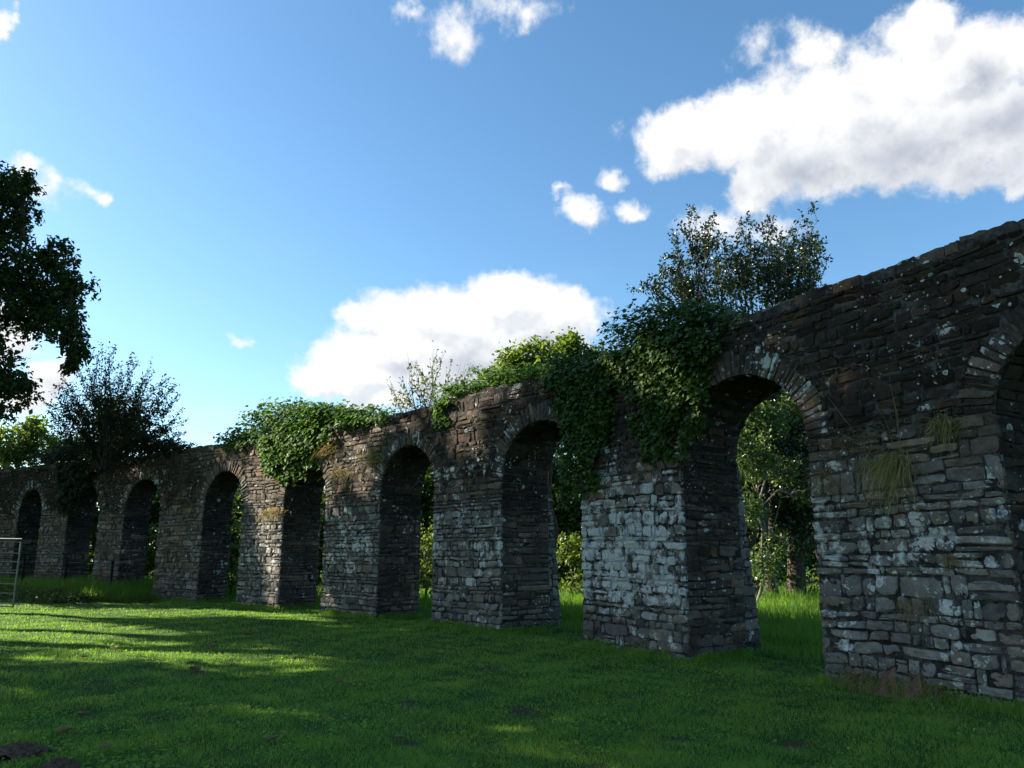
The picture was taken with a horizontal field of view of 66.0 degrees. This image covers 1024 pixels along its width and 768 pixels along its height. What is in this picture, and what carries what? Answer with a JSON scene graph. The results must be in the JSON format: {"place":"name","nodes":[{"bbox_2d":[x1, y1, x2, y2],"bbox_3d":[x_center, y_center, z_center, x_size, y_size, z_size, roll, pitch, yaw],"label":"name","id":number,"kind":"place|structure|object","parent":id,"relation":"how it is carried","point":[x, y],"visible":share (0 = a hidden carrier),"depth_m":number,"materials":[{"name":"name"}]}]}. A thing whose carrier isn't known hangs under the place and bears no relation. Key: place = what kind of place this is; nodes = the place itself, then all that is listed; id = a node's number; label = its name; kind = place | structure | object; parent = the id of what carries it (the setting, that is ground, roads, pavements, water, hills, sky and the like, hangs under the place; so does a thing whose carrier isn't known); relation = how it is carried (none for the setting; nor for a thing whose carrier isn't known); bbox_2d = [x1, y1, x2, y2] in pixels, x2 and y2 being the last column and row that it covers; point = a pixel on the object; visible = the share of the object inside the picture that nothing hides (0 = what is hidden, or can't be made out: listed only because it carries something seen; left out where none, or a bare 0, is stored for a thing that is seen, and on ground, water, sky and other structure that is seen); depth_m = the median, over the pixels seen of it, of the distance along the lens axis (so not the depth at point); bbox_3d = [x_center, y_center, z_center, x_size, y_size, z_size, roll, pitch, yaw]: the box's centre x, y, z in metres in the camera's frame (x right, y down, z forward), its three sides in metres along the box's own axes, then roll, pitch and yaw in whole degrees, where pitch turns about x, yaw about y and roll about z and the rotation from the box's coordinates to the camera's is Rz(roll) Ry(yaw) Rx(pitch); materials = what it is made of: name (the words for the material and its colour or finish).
{"place":"outdoors","nodes":[
{"label":"outdoors","id":0,"kind":"place"},
{"bbox_2d":[88,571,825,664],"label":"meadow grass","id":1,"kind":"structure","parent":0,"point":[801,628],"depth_m":17.69,"materials":[{"name":"green plant"}]},
{"bbox_2d":[0,564,1023,767],"bbox_3d":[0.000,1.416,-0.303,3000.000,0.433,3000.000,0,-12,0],"label":"ground","id":2,"kind":"structure","parent":0,"point":[789,741],"depth_m":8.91,"materials":[{"name":"green plant"}]},
{"bbox_2d":[0,538,22,608],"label":"metal gate","id":3,"kind":"structure","parent":2,"relation":"on","point":[17,573],"depth_m":23.46,"materials":[{"name":"metal"}]},
{"bbox_2d":[0,741,51,759],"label":"molehill","id":4,"kind":"object","parent":2,"relation":"on","point":[17,749],"visible":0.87,"depth_m":6.25,"materials":[{"name":"soil"}]},
{"bbox_2d":[0,413,86,468],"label":"hazel tree","id":5,"kind":"object","parent":2,"relation":"on","point":[30,432],"visible":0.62,"depth_m":37.85,"materials":[{"name":"green plant"}]},
{"bbox_2d":[0,160,100,426],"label":"oak tree","id":6,"kind":"object","parent":2,"relation":"on","point":[37,306],"visible":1,"depth_m":14.49,"materials":[{"name":"green plant"}]},
{"bbox_2d":[40,757,83,767],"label":"molehill","id":7,"kind":"object","parent":2,"relation":"on","point":[57,762],"visible":1,"depth_m":5.83,"materials":[{"name":"soil"}]},
{"bbox_2d":[57,726,73,732],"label":"fallen leaf","id":8,"kind":"object","parent":2,"relation":"on","point":[61,729],"visible":1,"depth_m":6.98,"materials":[{"name":"brown plant"}]},
{"bbox_2d":[21,557,113,587],"bbox_3d":[-17.295,7.125,29.040,7.616,1.456,0.095,-6,-13,26],"label":"wire fence","id":9,"kind":"object","parent":2,"relation":"on","point":[66,567],"visible":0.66,"depth_m":28.53,"materials":[{"name":"metal"}]},
{"bbox_2d":[0,571,160,604],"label":"rough grass","id":10,"kind":"structure","parent":2,"relation":"on","point":[54,590],"depth_m":26.93,"materials":[{"name":"green plant"}]},
{"bbox_2d":[76,711,90,714],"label":"fallen leaf","id":11,"kind":"object","parent":2,"relation":"on","point":[83,713],"visible":1,"depth_m":7.85,"materials":[{"name":"brown plant"}]},
{"bbox_2d":[98,743,111,748],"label":"fallen leaf","id":12,"kind":"object","parent":2,"relation":"on","point":[102,746],"visible":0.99,"depth_m":6.37,"materials":[{"name":"plant"}]},
{"bbox_2d":[58,462,153,577],"bbox_3d":[-21.119,6.871,39.556,7.782,6.313,5.790,0,-12,0],"label":"hedge tree","id":13,"kind":"object","parent":2,"relation":"on","point":[90,572],"visible":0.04,"depth_m":38.67,"materials":[{"name":"green plant"}]},
{"bbox_2d":[86,491,160,576],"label":"hedge tree","id":14,"kind":"object","parent":2,"relation":"on","point":[154,512],"visible":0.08,"depth_m":35.43,"materials":[{"name":"green plant"}]},
{"bbox_2d":[144,522,158,581],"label":"yellow bush","id":15,"kind":"object","parent":2,"relation":"on","point":[150,551],"visible":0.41,"depth_m":32.06,"materials":[{"name":"green plant"}]},
{"bbox_2d":[144,484,242,585],"bbox_3d":[-12.684,6.004,35.046,5.411,6.176,6.841,-10,-16,40],"label":"hedge tree","id":16,"kind":"object","parent":2,"relation":"on","point":[238,500],"visible":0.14,"depth_m":33.98,"materials":[{"name":"green plant"}]},
{"bbox_2d":[189,665,201,670],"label":"fallen leaf","id":17,"kind":"object","parent":2,"relation":"on","point":[195,668],"visible":1,"depth_m":10.71,"materials":[{"name":"brown plant"}]},
{"bbox_2d":[204,643,216,647],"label":"fallen leaf","id":18,"kind":"object","parent":2,"relation":"on","point":[210,645],"visible":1,"depth_m":13.32,"materials":[{"name":"brown plant"}]},
{"bbox_2d":[226,506,241,596],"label":"yellow bush","id":19,"kind":"object","parent":2,"relation":"on","point":[232,569],"visible":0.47,"depth_m":29.25,"materials":[{"name":"green plant"}]},
{"bbox_2d":[263,735,277,740],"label":"fallen leaf","id":20,"kind":"object","parent":2,"relation":"on","point":[272,737],"visible":1,"depth_m":6.59,"materials":[{"name":"plant"}]},
{"bbox_2d":[229,491,323,579],"bbox_3d":[-11.007,6.636,38.758,8.198,6.389,5.992,0,-12,0],"label":"hedge tree","id":21,"kind":"object","parent":2,"relation":"on","point":[320,559],"depth_m":37.81,"materials":[{"name":"green plant"}]},
{"bbox_2d":[317,485,325,580],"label":"hedge tree","id":22,"kind":"object","parent":2,"relation":"on","point":[322,522],"visible":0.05,"depth_m":35.10,"materials":[{"name":"green plant"}]},
{"bbox_2d":[395,734,406,737],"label":"fallen leaf","id":23,"kind":"object","parent":2,"relation":"on","point":[400,736],"visible":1,"depth_m":6.88,"materials":[{"name":"plant"}]},
{"bbox_2d":[419,517,433,598],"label":"yellow bush","id":24,"kind":"object","parent":2,"relation":"on","point":[427,540],"visible":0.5,"depth_m":26.16,"materials":[{"name":"green plant"}]},
{"bbox_2d":[419,465,434,586],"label":"hedge tree","id":25,"kind":"object","parent":2,"relation":"on","point":[427,501],"visible":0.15,"depth_m":31.95,"materials":[{"name":"green plant"}]},
{"bbox_2d":[0,219,1023,709],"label":"stone arcade","id":26,"kind":"object","parent":2,"relation":"on","point":[666,563],"visible":0.8,"depth_m":12.83},
{"bbox_2d":[23,393,200,514],"bbox_3d":[-15.382,2.528,30.425,11.603,4.887,1.283,-7,-14,31],"label":"ivy","id":27,"kind":"object","parent":26,"relation":"attached to","point":[79,480],"visible":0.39,"depth_m":30.63,"materials":[{"name":"green plant"}]},
{"bbox_2d":[39,341,192,472],"bbox_3d":[-14.740,0.868,29.090,5.866,4.896,3.924,0,-12,0],"label":"willow shrub","id":28,"kind":"object","parent":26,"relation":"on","point":[106,462],"visible":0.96,"depth_m":28.63,"materials":[{"name":"green plant"}]},
{"bbox_2d":[257,506,290,536],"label":"grass tuft","id":29,"kind":"object","parent":26,"relation":"attached to","point":[269,511],"visible":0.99,"depth_m":23.51,"materials":[{"name":"beige plant"}]},
{"bbox_2d":[209,396,403,486],"bbox_3d":[-6.337,1.683,23.719,9.517,2.898,1.510,-11,-16,41],"label":"ivy","id":30,"kind":"object","parent":26,"relation":"attached to","point":[291,431],"visible":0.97,"depth_m":23.17,"materials":[{"name":"green plant"}]},
{"bbox_2d":[302,440,347,465],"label":"grass tuft","id":31,"kind":"object","parent":26,"relation":"attached to","point":[327,449],"visible":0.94,"depth_m":22.02,"materials":[{"name":"green plant"}]},
{"bbox_2d":[325,465,363,489],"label":"grass tuft","id":32,"kind":"object","parent":26,"relation":"attached to","point":[343,474],"visible":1,"depth_m":21.37,"materials":[{"name":"brown plant"}]},
{"bbox_2d":[352,448,389,475],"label":"grass tuft","id":33,"kind":"object","parent":26,"relation":"attached to","point":[372,456],"visible":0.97,"depth_m":20.40,"materials":[{"name":"green plant"}]},
{"bbox_2d":[386,340,478,412],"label":"sapling","id":34,"kind":"object","parent":26,"relation":"on","point":[417,390],"visible":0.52,"depth_m":22.90,"materials":[{"name":"green plant"}]},
{"bbox_2d":[428,360,566,430],"bbox_3d":[-0.139,0.172,17.561,1.229,1.422,4.865,10,-16,-39],"label":"ivy","id":35,"kind":"object","parent":26,"relation":"attached to","point":[511,374],"visible":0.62,"depth_m":17.96,"materials":[{"name":"green plant"}]},
{"bbox_2d":[539,346,618,506],"bbox_3d":[1.548,0.765,15.122,1.300,3.144,2.250,9,-15,-35],"label":"ivy","id":36,"kind":"object","parent":26,"relation":"attached to","point":[581,423],"visible":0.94,"depth_m":14.69,"materials":[{"name":"green plant"}]},
{"bbox_2d":[569,477,623,520],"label":"grass tuft","id":37,"kind":"object","parent":26,"relation":"attached to","point":[599,495],"visible":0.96,"depth_m":14.12,"materials":[{"name":"plant"}]},
{"bbox_2d":[602,458,662,487],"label":"grass tuft","id":38,"kind":"object","parent":26,"relation":"attached to","point":[632,469],"visible":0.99,"depth_m":13.55,"materials":[{"name":"plant"}]},
{"bbox_2d":[573,296,747,464],"bbox_3d":[2.638,-0.048,13.577,1.444,2.989,4.032,8,-14,-33],"label":"ivy","id":39,"kind":"object","parent":26,"relation":"attached to","point":[674,373],"visible":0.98,"depth_m":12.98,"materials":[{"name":"green plant"}]},
{"bbox_2d":[793,465,848,503],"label":"grass tuft","id":40,"kind":"object","parent":26,"relation":"attached to","point":[822,473],"visible":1,"depth_m":10.31,"materials":[{"name":"green plant"}]},
{"bbox_2d":[823,422,882,480],"bbox_3d":[4.310,0.863,9.937,0.500,0.886,1.138,9,-15,-35],"label":"grass tuft","id":41,"kind":"object","parent":26,"relation":"attached to","point":[855,442],"visible":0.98,"depth_m":9.94,"materials":[{"name":"plant"}]},
{"bbox_2d":[876,373,901,454],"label":"dry stalks","id":42,"kind":"object","parent":26,"relation":"attached to","point":[896,421],"visible":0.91,"depth_m":9.49,"materials":[{"name":"brown plant"}]},
{"bbox_2d":[851,440,936,555],"bbox_3d":[4.543,1.424,9.390,1.151,1.656,1.006,-8,-14,32],"label":"grass tuft","id":43,"kind":"object","parent":26,"relation":"attached to","point":[896,466],"visible":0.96,"depth_m":9.38,"materials":[{"name":"green plant"}]},
{"bbox_2d":[888,589,946,645],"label":"grass tuft","id":44,"kind":"object","parent":26,"relation":"attached to","point":[914,605],"visible":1,"depth_m":9.04,"materials":[{"name":"green plant"}]},
{"bbox_2d":[915,410,968,464],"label":"grass tuft","id":45,"kind":"object","parent":26,"relation":"attached to","point":[944,422],"visible":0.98,"depth_m":8.94,"materials":[{"name":"green plant"}]},
{"bbox_2d":[924,548,974,585],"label":"grass tuft","id":46,"kind":"object","parent":26,"relation":"attached to","point":[949,562],"visible":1,"depth_m":8.73,"materials":[{"name":"green plant"}]},
{"bbox_2d":[476,326,606,550],"bbox_3d":[0.949,2.245,20.417,2.886,7.516,3.068,10,-16,-39],"label":"hazel tree","id":47,"kind":"object","parent":2,"relation":"on","point":[568,341],"visible":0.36,"depth_m":20.64,"materials":[{"name":"green plant"}]},
{"bbox_2d":[551,452,582,585],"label":"hedge tree","id":48,"kind":"object","parent":2,"relation":"on","point":[568,517],"visible":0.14,"depth_m":29.55,"materials":[{"name":"green plant"}]},
{"bbox_2d":[556,531,583,599],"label":"yellow bush","id":49,"kind":"object","parent":2,"relation":"on","point":[568,552],"visible":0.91,"depth_m":25.27,"materials":[{"name":"green plant"}]},
{"bbox_2d":[557,519,582,581],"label":"hedge tree","id":50,"kind":"object","parent":2,"relation":"on","point":[566,543],"depth_m":33.69,"materials":[{"name":"green plant"}]},
{"bbox_2d":[605,638,654,652],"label":"grass tuft","id":51,"kind":"object","parent":2,"relation":"on","point":[626,646],"visible":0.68,"depth_m":13.12,"materials":[{"name":"green plant"}]},
{"bbox_2d":[627,201,832,596],"bbox_3d":[7.155,0.274,24.217,7.412,12.511,4.167,0,-12,0],"label":"holly tree","id":52,"kind":"object","parent":2,"relation":"on","point":[776,269],"visible":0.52,"depth_m":24.02,"materials":[{"name":"green plant"}]},
{"bbox_2d":[749,443,791,598],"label":"leaning tree","id":53,"kind":"object","parent":2,"relation":"on","point":[774,580],"visible":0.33,"depth_m":22.82,"materials":[{"name":"brown plant"}]},
{"bbox_2d":[736,392,812,606],"bbox_3d":[7.266,3.076,21.963,3.752,6.149,1.714,5,-13,-22],"label":"understory tree","id":54,"kind":"object","parent":2,"relation":"on","point":[753,510],"visible":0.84,"depth_m":21.86,"materials":[{"name":"green plant"}]},
{"bbox_2d":[754,398,794,594],"bbox_3d":[8.264,3.145,24.796,2.917,8.534,2.769,0,-12,0],"label":"slender tree","id":55,"kind":"object","parent":2,"relation":"on","point":[768,588],"visible":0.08,"depth_m":24.37,"materials":[{"name":"green plant"}]},
{"bbox_2d":[753,473,809,580],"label":"hedge tree","id":56,"kind":"object","parent":2,"relation":"on","point":[784,562],"visible":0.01,"depth_m":31.18,"materials":[{"name":"green plant"}]},
{"bbox_2d":[758,394,818,597],"bbox_3d":[8.638,2.473,24.676,3.168,10.283,3.042,0,-12,0],"label":"ivy clad tree","id":57,"kind":"object","parent":2,"relation":"on","point":[796,574],"visible":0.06,"depth_m":23.74,"materials":[{"name":"green plant"}]},
{"bbox_2d":[767,472,815,579],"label":"hedge tree","id":58,"kind":"object","parent":2,"relation":"on","point":[807,561],"depth_m":34.12,"materials":[{"name":"green plant"}]},
{"bbox_2d":[778,442,816,579],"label":"hedge tree","id":59,"kind":"object","parent":2,"relation":"on","point":[813,560],"depth_m":33.93,"materials":[{"name":"green plant"}]},
{"bbox_2d":[800,432,818,591],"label":"yellow bush","id":60,"kind":"object","parent":2,"relation":"on","point":[815,584],"visible":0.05,"depth_m":25.59,"materials":[{"name":"green plant"}]},
{"bbox_2d":[806,548,818,579],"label":"hedge tree","id":61,"kind":"object","parent":2,"relation":"on","point":[813,571],"visible":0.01,"depth_m":33.46,"materials":[{"name":"green plant"}]},
{"bbox_2d":[816,658,895,693],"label":"grass tuft","id":62,"kind":"object","parent":2,"relation":"on","point":[861,676],"visible":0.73,"depth_m":9.56,"materials":[{"name":"green plant"}]},
{"bbox_2d":[850,667,939,700],"bbox_3d":[4.382,3.462,9.136,0.384,0.371,1.241,7,-14,-29],"label":"earth heap","id":63,"kind":"object","parent":2,"relation":"on","point":[881,689],"visible":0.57,"depth_m":9.11,"materials":[{"name":"soil"}]},
{"bbox_2d":[889,669,974,703],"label":"grass tuft","id":64,"kind":"object","parent":2,"relation":"on","point":[931,686],"visible":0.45,"depth_m":8.73,"materials":[{"name":"green plant"}]},
{"bbox_2d":[0,0,1023,548],"label":"sky","id":65,"kind":"structure","parent":0,"point":[265,199],"materials":[{"name":"blue"}]}
]}

